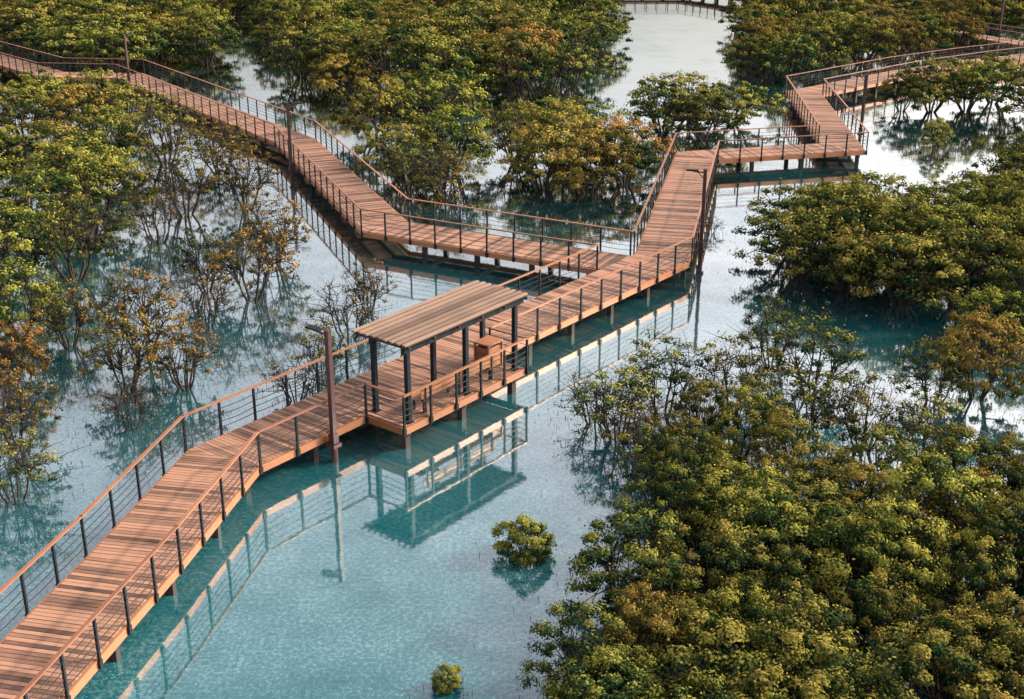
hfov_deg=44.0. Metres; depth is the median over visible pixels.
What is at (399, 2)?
mangrove tree
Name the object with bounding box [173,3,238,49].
mangrove tree
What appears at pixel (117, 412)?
mangrove tree
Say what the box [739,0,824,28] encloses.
mangrove tree
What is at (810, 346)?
mangrove tree
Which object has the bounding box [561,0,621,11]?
mangrove tree
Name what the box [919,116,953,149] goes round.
bush
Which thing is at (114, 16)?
mangrove tree
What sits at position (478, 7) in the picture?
mangrove tree
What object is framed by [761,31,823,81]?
mangrove tree
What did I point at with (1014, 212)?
mangrove tree
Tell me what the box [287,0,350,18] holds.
mangrove tree
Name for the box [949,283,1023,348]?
mangrove tree
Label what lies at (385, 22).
mangrove tree
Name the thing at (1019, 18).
mangrove tree
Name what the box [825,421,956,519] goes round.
mangrove tree
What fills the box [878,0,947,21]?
mangrove tree
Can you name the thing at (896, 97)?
mangrove tree
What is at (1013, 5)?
mangrove tree
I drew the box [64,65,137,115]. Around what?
mangrove tree
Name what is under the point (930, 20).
mangrove tree
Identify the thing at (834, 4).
mangrove tree
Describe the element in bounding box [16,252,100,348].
mangrove tree
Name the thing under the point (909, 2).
mangrove tree
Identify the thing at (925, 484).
mangrove tree
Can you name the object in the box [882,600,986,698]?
mangrove tree
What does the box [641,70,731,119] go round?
mangrove tree
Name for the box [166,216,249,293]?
mangrove tree
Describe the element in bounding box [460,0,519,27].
mangrove tree
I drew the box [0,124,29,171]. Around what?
mangrove tree
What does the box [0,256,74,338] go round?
mangrove tree
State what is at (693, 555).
mangrove tree
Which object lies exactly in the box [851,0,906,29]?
mangrove tree
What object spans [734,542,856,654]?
mangrove tree
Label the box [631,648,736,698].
mangrove tree
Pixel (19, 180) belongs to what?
mangrove tree
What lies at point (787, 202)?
mangrove tree
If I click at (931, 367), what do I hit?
mangrove tree
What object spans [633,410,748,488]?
mangrove tree
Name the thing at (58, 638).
wooden boardwalk
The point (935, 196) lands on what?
mangrove tree
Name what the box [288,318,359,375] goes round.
mangrove tree
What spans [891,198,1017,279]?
mangrove tree
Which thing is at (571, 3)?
mangrove tree
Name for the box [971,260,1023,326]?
mangrove tree
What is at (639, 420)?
mangrove tree
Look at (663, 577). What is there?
mangrove tree
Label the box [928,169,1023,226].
mangrove tree
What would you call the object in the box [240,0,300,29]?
mangrove tree
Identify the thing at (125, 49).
street lamp
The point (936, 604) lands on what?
mangrove tree
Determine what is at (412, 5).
mangrove tree
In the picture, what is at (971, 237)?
mangrove tree
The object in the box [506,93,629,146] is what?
mangrove tree
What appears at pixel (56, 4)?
mangrove tree
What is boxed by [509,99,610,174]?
mangrove tree
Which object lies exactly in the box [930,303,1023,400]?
mangrove tree
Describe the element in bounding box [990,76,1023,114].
mangrove tree
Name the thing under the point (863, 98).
street lamp
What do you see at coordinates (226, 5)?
mangrove tree
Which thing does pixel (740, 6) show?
mangrove tree
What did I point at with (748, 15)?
mangrove tree
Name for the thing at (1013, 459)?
mangrove tree
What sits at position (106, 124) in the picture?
mangrove tree
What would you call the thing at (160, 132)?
mangrove tree
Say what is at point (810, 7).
mangrove tree
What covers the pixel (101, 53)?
mangrove tree
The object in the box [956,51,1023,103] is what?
mangrove tree
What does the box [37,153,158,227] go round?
mangrove tree
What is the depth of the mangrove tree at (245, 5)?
134.33 m
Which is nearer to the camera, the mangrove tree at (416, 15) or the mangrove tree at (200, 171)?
the mangrove tree at (200, 171)
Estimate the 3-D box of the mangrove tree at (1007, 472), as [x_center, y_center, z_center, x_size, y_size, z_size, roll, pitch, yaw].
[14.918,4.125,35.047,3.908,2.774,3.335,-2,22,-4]
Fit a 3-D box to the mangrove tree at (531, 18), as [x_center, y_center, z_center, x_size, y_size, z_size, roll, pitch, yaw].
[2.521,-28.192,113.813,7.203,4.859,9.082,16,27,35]
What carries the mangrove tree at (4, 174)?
in the water
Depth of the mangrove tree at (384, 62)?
97.91 m
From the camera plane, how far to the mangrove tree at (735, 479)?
34.30 m
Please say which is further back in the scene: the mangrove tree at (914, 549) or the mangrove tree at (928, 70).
the mangrove tree at (928, 70)
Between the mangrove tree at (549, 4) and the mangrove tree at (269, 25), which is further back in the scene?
the mangrove tree at (549, 4)
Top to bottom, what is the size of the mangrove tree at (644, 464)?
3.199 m
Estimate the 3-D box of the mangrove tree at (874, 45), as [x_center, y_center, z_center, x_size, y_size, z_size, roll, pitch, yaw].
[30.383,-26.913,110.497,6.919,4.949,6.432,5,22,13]
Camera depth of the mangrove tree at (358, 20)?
115.86 m
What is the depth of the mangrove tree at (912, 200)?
56.65 m
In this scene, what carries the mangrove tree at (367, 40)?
in the water
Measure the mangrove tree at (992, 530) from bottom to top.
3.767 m
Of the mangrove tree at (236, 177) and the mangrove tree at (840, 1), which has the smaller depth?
the mangrove tree at (236, 177)
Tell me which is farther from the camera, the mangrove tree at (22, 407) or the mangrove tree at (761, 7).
the mangrove tree at (761, 7)
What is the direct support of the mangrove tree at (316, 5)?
on the water
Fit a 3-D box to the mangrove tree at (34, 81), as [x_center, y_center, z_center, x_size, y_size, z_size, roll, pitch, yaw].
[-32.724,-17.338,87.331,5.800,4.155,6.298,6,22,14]
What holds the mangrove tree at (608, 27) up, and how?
on the water
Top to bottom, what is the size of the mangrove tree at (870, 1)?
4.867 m
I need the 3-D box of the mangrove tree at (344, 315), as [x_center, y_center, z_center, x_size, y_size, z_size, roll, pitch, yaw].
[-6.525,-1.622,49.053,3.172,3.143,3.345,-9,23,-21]
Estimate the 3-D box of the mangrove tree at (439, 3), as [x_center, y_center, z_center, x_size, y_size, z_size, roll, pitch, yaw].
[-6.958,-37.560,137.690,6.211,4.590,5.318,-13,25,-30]
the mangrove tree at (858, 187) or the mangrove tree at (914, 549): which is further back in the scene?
the mangrove tree at (858, 187)
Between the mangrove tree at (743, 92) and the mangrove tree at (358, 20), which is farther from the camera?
the mangrove tree at (358, 20)
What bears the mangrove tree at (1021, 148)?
on the water
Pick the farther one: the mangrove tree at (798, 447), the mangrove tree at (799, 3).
the mangrove tree at (799, 3)
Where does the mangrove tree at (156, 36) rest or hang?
on the water
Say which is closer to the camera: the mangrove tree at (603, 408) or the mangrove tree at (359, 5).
the mangrove tree at (603, 408)
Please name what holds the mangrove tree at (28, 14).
on the water
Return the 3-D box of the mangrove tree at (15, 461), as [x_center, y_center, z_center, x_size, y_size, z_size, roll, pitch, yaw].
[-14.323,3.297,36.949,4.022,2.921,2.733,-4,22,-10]
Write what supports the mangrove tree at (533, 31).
on the water
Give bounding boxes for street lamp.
[122,34,131,80]
[285,102,302,178]
[305,324,341,461]
[686,168,707,262]
[852,74,867,142]
[996,0,1004,45]
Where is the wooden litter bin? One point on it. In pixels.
(487, 345)
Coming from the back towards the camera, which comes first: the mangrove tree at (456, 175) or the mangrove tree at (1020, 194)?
the mangrove tree at (456, 175)
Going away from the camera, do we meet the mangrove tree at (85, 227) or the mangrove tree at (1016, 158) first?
the mangrove tree at (85, 227)
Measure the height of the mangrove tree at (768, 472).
3.525 m
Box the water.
[0,0,1023,698]
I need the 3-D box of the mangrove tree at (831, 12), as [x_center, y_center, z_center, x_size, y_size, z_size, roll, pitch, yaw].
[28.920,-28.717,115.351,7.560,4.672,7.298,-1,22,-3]
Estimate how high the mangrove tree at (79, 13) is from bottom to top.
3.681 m
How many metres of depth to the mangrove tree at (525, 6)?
122.35 m
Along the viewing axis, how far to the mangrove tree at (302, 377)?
43.53 m
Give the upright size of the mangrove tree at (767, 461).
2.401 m
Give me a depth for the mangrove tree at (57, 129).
70.76 m
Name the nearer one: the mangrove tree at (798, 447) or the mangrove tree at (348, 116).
the mangrove tree at (798, 447)
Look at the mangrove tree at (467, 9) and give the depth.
129.65 m
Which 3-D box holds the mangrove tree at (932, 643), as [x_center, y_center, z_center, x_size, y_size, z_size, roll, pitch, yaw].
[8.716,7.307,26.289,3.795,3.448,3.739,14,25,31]
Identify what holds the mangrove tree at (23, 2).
on the water
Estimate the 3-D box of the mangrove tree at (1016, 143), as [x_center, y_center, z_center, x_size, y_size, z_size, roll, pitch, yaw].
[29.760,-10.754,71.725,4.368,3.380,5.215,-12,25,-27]
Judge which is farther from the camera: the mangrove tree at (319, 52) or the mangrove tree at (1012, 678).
the mangrove tree at (319, 52)
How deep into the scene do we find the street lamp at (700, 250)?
57.72 m
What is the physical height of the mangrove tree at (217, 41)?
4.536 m
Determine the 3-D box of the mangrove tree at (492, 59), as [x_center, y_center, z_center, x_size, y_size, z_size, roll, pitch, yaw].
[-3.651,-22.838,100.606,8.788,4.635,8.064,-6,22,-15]
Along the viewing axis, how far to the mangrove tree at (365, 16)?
120.37 m
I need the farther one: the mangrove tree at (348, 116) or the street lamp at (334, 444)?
the mangrove tree at (348, 116)
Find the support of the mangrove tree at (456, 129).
in the water
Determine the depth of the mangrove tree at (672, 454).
34.59 m
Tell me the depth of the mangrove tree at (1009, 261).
51.28 m
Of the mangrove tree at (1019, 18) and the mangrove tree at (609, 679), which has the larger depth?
the mangrove tree at (1019, 18)
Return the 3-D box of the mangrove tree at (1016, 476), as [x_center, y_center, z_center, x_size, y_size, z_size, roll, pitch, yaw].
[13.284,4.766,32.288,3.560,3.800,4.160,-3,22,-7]
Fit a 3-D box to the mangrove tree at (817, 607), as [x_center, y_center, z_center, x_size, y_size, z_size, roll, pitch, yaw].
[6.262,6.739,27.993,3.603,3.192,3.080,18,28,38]
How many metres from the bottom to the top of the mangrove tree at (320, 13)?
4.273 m
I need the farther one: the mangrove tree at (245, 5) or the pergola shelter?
the mangrove tree at (245, 5)
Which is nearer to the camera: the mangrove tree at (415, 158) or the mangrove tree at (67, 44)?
the mangrove tree at (415, 158)
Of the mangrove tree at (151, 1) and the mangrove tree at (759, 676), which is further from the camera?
the mangrove tree at (151, 1)
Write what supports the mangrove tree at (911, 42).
on the water
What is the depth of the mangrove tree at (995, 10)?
134.83 m
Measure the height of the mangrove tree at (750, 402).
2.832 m
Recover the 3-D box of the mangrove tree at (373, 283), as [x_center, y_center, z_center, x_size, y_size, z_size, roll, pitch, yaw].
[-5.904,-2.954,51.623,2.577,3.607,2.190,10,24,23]
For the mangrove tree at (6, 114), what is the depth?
81.48 m
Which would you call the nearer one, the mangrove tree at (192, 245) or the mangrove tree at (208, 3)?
the mangrove tree at (192, 245)
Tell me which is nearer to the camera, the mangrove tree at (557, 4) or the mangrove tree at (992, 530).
the mangrove tree at (992, 530)
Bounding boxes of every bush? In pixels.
[430,662,463,694]
[490,512,557,567]
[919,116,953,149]
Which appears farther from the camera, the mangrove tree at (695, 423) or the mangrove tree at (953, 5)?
the mangrove tree at (953, 5)
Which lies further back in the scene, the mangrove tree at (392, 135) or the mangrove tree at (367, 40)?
the mangrove tree at (367, 40)
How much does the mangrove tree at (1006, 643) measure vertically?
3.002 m
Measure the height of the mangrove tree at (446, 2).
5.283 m
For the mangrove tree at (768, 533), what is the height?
3.400 m
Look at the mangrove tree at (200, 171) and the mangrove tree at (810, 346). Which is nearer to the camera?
the mangrove tree at (810, 346)
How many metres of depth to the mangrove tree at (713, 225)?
62.71 m
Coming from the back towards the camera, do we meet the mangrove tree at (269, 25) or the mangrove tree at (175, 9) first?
the mangrove tree at (175, 9)
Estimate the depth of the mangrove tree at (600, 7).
123.94 m
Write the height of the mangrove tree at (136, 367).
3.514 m
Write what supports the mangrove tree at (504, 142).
in the water
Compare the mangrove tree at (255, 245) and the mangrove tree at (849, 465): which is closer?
the mangrove tree at (849, 465)
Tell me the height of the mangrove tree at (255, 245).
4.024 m
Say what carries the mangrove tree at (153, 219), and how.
in the water
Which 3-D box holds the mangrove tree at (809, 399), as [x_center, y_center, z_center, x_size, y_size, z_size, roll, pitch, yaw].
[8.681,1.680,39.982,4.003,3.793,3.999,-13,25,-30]
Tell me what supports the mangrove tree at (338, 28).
on the water
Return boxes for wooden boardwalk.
[0,0,1023,698]
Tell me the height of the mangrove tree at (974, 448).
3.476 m
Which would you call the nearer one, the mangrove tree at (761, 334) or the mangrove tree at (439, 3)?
the mangrove tree at (761, 334)
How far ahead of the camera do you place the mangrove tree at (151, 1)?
135.09 m
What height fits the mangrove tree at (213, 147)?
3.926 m
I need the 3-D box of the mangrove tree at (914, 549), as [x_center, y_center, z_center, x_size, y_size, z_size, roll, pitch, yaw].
[9.285,5.228,31.286,3.503,3.636,3.184,15,26,33]
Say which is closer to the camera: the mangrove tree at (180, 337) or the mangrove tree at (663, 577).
the mangrove tree at (663, 577)
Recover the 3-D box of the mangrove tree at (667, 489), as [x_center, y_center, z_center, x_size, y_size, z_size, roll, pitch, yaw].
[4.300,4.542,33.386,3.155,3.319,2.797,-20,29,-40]
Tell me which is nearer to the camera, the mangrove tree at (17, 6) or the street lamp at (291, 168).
the street lamp at (291, 168)
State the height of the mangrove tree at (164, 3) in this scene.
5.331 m
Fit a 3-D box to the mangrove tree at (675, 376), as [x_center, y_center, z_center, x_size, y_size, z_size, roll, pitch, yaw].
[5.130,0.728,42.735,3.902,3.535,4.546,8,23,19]
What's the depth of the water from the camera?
45.22 m
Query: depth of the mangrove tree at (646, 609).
27.94 m
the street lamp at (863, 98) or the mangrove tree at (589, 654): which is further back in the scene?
the street lamp at (863, 98)
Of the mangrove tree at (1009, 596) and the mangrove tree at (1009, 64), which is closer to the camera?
the mangrove tree at (1009, 596)
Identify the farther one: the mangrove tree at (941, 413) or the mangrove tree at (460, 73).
the mangrove tree at (460, 73)
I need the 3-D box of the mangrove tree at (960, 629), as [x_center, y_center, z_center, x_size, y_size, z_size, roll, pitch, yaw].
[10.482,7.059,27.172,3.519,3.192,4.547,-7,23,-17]
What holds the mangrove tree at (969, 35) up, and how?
in the water
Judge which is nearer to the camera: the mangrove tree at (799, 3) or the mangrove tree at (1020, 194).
the mangrove tree at (1020, 194)
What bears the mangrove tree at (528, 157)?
in the water
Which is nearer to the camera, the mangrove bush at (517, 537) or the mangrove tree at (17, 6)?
the mangrove bush at (517, 537)
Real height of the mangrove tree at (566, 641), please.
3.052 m
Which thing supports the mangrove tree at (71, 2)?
on the water
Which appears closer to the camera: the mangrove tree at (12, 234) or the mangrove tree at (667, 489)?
the mangrove tree at (667, 489)
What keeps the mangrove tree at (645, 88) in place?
on the water
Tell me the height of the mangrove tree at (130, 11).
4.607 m
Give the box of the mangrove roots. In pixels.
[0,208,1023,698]
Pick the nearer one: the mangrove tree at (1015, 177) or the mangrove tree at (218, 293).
the mangrove tree at (218, 293)
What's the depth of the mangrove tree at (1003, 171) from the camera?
64.16 m
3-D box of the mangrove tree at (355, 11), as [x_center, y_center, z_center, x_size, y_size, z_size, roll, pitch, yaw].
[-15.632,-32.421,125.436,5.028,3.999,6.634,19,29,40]
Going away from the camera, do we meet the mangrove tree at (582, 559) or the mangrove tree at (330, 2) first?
the mangrove tree at (582, 559)
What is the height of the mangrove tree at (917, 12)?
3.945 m
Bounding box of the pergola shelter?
[351,280,527,423]
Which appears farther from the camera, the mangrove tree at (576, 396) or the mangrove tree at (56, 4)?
the mangrove tree at (56, 4)
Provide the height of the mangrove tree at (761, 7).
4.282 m
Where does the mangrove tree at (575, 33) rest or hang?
on the water
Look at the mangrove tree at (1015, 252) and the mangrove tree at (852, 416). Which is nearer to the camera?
the mangrove tree at (852, 416)
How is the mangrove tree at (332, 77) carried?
in the water
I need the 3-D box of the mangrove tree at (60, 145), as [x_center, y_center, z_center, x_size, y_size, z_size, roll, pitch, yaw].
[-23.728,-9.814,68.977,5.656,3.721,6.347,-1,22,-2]
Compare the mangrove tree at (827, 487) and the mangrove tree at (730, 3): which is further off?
the mangrove tree at (730, 3)
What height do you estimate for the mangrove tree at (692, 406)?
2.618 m
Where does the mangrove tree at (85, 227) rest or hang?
in the water
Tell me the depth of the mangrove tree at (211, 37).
115.00 m
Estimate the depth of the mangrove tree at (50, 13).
132.75 m
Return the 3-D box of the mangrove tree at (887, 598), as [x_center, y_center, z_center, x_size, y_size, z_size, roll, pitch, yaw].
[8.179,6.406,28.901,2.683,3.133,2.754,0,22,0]
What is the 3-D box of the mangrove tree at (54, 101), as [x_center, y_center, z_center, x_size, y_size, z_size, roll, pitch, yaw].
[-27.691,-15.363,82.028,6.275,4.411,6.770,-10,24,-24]
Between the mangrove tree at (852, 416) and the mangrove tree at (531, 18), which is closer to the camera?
the mangrove tree at (852, 416)
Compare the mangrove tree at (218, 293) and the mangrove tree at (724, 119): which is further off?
the mangrove tree at (724, 119)
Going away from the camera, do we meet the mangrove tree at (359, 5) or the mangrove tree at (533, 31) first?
the mangrove tree at (533, 31)
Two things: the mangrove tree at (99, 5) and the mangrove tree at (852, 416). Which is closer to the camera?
the mangrove tree at (852, 416)
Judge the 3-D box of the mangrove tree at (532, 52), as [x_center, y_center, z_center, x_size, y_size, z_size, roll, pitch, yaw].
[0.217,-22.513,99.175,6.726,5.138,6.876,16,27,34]
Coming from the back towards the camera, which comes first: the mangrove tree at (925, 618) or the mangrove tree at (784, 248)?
the mangrove tree at (784, 248)
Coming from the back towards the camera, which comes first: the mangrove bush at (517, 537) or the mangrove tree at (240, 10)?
the mangrove tree at (240, 10)
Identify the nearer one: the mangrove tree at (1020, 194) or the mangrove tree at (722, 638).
the mangrove tree at (722, 638)
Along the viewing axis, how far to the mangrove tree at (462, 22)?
109.36 m
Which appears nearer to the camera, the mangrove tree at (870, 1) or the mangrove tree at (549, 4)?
the mangrove tree at (549, 4)
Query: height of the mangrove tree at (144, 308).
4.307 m
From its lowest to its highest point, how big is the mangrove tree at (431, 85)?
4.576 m
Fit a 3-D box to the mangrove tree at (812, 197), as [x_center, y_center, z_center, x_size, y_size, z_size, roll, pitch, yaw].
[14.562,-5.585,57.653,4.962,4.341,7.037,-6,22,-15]
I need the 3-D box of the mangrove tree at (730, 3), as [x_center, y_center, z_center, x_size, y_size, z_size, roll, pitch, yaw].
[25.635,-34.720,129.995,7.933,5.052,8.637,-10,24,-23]
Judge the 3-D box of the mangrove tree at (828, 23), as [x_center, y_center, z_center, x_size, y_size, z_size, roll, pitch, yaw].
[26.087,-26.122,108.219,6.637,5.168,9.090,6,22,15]
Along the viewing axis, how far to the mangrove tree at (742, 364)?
42.65 m
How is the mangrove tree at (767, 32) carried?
in the water
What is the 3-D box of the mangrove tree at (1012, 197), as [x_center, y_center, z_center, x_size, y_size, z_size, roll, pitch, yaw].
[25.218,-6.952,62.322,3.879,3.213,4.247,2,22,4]
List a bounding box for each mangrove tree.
[0,0,68,25]
[0,0,72,38]
[0,0,74,19]
[0,4,60,50]
[0,79,97,141]
[0,115,104,185]
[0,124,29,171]
[0,156,32,204]
[0,159,96,236]
[0,194,77,284]
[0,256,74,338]
[0,318,51,391]
[0,366,68,451]
[0,415,88,504]
[1,66,88,119]
[4,174,125,280]
[13,130,131,194]
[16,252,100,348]
[20,17,79,56]
[35,0,119,12]
[35,82,128,140]
[36,20,139,65]
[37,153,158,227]
[45,0,143,43]
[47,8,100,32]
[48,101,152,168]
[56,0,105,31]
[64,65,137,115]
[73,23,157,72]
[74,305,169,393]
[78,0,147,29]
[82,82,179,132]
[84,3,161,33]
[84,258,212,358]
[85,10,168,54]
[87,368,167,430]
[111,74,215,163]
[113,17,214,66]
[113,165,196,243]
[115,137,241,216]
[116,0,203,15]
[118,10,196,52]
[126,0,213,42]
[130,278,225,390]
[151,1,199,31]
[156,16,242,64]
[158,113,259,174]
[164,0,228,17]
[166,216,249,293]
[167,256,243,329]
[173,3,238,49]
[176,22,231,55]
[194,208,308,301]
[205,0,262,20]
[205,137,290,210]
[225,0,303,21]
[228,0,255,15]
[233,165,325,267]
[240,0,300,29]
[248,0,290,37]
[249,17,312,52]
[251,342,333,402]
[260,22,345,77]
[274,0,353,33]
[286,7,356,43]
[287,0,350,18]
[287,31,395,83]
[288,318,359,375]
[303,20,383,51]
[303,267,391,339]
[307,52,373,94]
[310,16,386,46]
[327,71,430,140]
[330,1,380,28]
[331,18,459,87]
[338,0,382,16]
[339,0,393,18]
[339,249,400,312]
[341,29,385,69]
[351,121,460,178]
[354,7,413,42]
[360,6,440,49]
[363,126,447,195]
[374,0,435,20]
[375,67,491,129]
[380,0,419,18]
[388,27,450,71]
[389,33,493,96]
[393,0,442,22]
[401,3,491,41]
[405,8,445,22]
[406,16,484,55]
[406,100,495,172]
[406,140,481,203]
[408,30,517,86]
[416,0,464,10]
[431,0,509,45]
[441,0,504,10]
[444,1,488,25]
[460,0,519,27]
[466,28,559,89]
[467,33,526,68]
[467,98,574,163]
[474,4,550,38]
[474,18,579,77]
[482,2,539,29]
[495,8,575,47]
[495,123,591,191]
[505,0,568,20]
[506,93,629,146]
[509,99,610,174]
[514,596,663,696]
[519,0,586,10]
[528,10,607,70]
[531,43,617,89]
[532,628,650,698]
[537,645,667,698]
[540,132,641,192]
[544,0,615,19]
[553,351,629,425]
[555,7,634,52]
[559,498,692,623]
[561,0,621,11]
[565,0,634,40]
[567,113,679,167]
[567,363,666,443]
[582,123,663,184]
[593,579,705,692]
[594,552,724,668]
[596,381,694,463]
[599,414,695,503]
[601,460,729,569]
[608,325,713,417]
[618,72,723,134]
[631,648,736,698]
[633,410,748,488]
[634,605,814,698]
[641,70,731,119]
[645,90,752,141]
[645,515,782,638]
[647,427,737,532]
[656,375,747,447]
[662,448,772,544]
[667,459,817,575]
[668,569,786,690]
[678,328,791,410]
[690,80,790,122]
[693,486,850,616]
[703,383,783,462]
[704,213,726,234]
[716,406,844,502]
[717,0,793,22]
[720,34,777,74]
[720,613,912,698]
[724,0,783,11]
[724,7,803,40]
[726,660,859,698]
[728,0,782,33]
[728,294,817,368]
[729,14,812,50]
[729,204,854,282]
[729,587,882,698]
[731,178,856,256]
[731,343,869,453]
[734,457,814,529]
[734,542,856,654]
[735,24,795,66]
[738,468,900,588]
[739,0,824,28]
[742,501,906,652]
[747,302,873,400]
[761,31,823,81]
[781,12,857,69]
[783,177,874,214]
[786,0,832,15]
[787,219,911,296]
[788,177,899,262]
[791,7,876,55]
[793,171,914,252]
[799,453,901,520]
[801,0,868,23]
[801,12,841,41]
[803,564,921,691]
[808,465,940,584]
[812,357,928,453]
[819,170,925,222]
[820,0,870,17]
[821,11,901,65]
[824,495,961,634]
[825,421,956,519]
[828,228,970,309]
[833,187,946,269]
[841,202,963,290]
[849,618,1004,698]
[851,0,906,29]
[855,17,901,48]
[857,181,980,250]
[864,13,935,61]
[867,442,1019,578]
[868,0,931,9]
[869,0,940,13]
[874,69,931,111]
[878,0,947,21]
[880,330,976,409]
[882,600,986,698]
[884,6,949,39]
[884,386,965,461]
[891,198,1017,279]
[894,11,958,56]
[895,56,984,112]
[897,178,993,241]
[898,420,1023,532]
[902,223,1023,307]
[908,530,1021,662]
[913,465,1023,556]
[919,604,1023,698]
[921,0,1005,28]
[923,57,1010,111]
[927,9,987,52]
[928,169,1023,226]
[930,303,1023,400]
[932,0,992,30]
[939,584,1023,691]
[940,166,1019,206]
[944,491,1023,615]
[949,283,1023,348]
[951,429,1023,506]
[952,141,1023,203]
[954,0,1021,23]
[955,0,1023,32]
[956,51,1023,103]
[957,202,1023,283]
[961,184,1023,259]
[965,169,1023,242]
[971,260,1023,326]
[971,673,1023,698]
[975,471,1023,587]
[981,451,1023,522]
[982,595,1023,680]
[983,669,1023,698]
[985,143,1023,186]
[985,249,1023,312]
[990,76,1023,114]
[990,130,1023,170]
[995,2,1023,27]
[996,179,1023,233]
[996,232,1023,275]
[1001,357,1023,399]
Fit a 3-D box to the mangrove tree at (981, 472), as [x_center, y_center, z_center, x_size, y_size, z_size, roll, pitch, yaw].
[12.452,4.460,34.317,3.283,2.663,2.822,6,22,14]
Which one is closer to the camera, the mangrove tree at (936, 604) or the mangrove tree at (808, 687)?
the mangrove tree at (808, 687)
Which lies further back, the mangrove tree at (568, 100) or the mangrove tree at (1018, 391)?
the mangrove tree at (568, 100)
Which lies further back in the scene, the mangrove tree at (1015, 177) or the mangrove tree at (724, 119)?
the mangrove tree at (724, 119)
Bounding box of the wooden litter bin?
[473,335,502,369]
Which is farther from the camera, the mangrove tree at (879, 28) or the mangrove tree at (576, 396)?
the mangrove tree at (879, 28)
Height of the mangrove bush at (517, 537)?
1.451 m
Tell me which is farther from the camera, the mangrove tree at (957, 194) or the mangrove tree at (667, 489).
the mangrove tree at (957, 194)
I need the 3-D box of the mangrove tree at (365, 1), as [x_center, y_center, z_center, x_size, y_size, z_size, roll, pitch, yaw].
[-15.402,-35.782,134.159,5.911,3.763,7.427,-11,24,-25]
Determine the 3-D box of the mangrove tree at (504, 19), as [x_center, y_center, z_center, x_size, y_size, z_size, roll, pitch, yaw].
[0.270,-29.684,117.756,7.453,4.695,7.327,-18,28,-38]
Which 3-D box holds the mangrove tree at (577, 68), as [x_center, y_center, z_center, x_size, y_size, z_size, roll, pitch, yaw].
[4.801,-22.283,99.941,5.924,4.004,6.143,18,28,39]
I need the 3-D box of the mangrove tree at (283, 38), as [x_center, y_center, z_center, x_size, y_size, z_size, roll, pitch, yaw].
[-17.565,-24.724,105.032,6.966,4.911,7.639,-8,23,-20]
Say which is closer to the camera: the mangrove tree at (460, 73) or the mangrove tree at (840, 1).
the mangrove tree at (460, 73)
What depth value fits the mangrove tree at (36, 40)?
113.74 m
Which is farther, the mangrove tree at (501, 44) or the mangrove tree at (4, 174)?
the mangrove tree at (501, 44)
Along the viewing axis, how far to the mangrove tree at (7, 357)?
44.46 m
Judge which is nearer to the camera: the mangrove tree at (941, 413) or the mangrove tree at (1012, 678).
the mangrove tree at (1012, 678)
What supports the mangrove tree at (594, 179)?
on the water
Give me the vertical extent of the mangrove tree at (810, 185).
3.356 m
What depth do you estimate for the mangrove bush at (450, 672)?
28.78 m
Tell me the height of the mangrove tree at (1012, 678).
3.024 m
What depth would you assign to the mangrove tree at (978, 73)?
90.43 m
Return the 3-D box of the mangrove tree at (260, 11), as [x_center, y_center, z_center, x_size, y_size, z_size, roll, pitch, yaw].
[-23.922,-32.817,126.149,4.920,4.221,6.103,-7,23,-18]
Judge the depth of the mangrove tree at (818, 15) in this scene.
119.20 m
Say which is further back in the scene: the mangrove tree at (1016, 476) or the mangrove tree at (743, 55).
the mangrove tree at (743, 55)
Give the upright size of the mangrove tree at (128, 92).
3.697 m
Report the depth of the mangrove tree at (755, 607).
28.32 m
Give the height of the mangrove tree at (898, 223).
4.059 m
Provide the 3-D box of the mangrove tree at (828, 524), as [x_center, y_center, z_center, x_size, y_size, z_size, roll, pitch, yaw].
[7.604,5.514,30.843,4.164,3.387,5.118,2,22,4]
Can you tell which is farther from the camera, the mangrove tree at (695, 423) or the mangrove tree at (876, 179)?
the mangrove tree at (876, 179)
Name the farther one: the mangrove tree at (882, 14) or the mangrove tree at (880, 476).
the mangrove tree at (882, 14)
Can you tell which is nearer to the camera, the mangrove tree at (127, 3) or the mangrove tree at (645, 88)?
the mangrove tree at (645, 88)
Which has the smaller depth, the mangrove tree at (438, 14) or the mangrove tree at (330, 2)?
the mangrove tree at (438, 14)
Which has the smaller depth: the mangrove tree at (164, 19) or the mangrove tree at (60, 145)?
the mangrove tree at (60, 145)
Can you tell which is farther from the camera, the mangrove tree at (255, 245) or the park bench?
the mangrove tree at (255, 245)
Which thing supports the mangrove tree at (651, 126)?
on the water
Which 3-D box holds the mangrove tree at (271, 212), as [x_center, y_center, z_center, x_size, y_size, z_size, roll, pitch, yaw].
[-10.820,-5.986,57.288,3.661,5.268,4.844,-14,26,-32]
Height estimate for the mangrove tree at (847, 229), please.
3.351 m
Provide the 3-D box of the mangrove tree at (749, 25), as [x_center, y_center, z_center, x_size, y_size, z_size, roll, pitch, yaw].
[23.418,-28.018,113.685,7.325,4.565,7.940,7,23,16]
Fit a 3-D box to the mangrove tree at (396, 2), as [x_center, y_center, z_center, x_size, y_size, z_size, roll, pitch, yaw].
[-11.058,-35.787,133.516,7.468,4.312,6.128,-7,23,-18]
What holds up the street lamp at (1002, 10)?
in the water
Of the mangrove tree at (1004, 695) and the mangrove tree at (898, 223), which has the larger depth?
the mangrove tree at (898, 223)
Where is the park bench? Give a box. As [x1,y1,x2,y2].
[411,355,494,412]
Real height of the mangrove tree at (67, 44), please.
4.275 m
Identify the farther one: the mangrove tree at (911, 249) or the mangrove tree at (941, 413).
the mangrove tree at (911, 249)
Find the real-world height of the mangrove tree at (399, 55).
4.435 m
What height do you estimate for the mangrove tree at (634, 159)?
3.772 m
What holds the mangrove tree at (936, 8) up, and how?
on the water

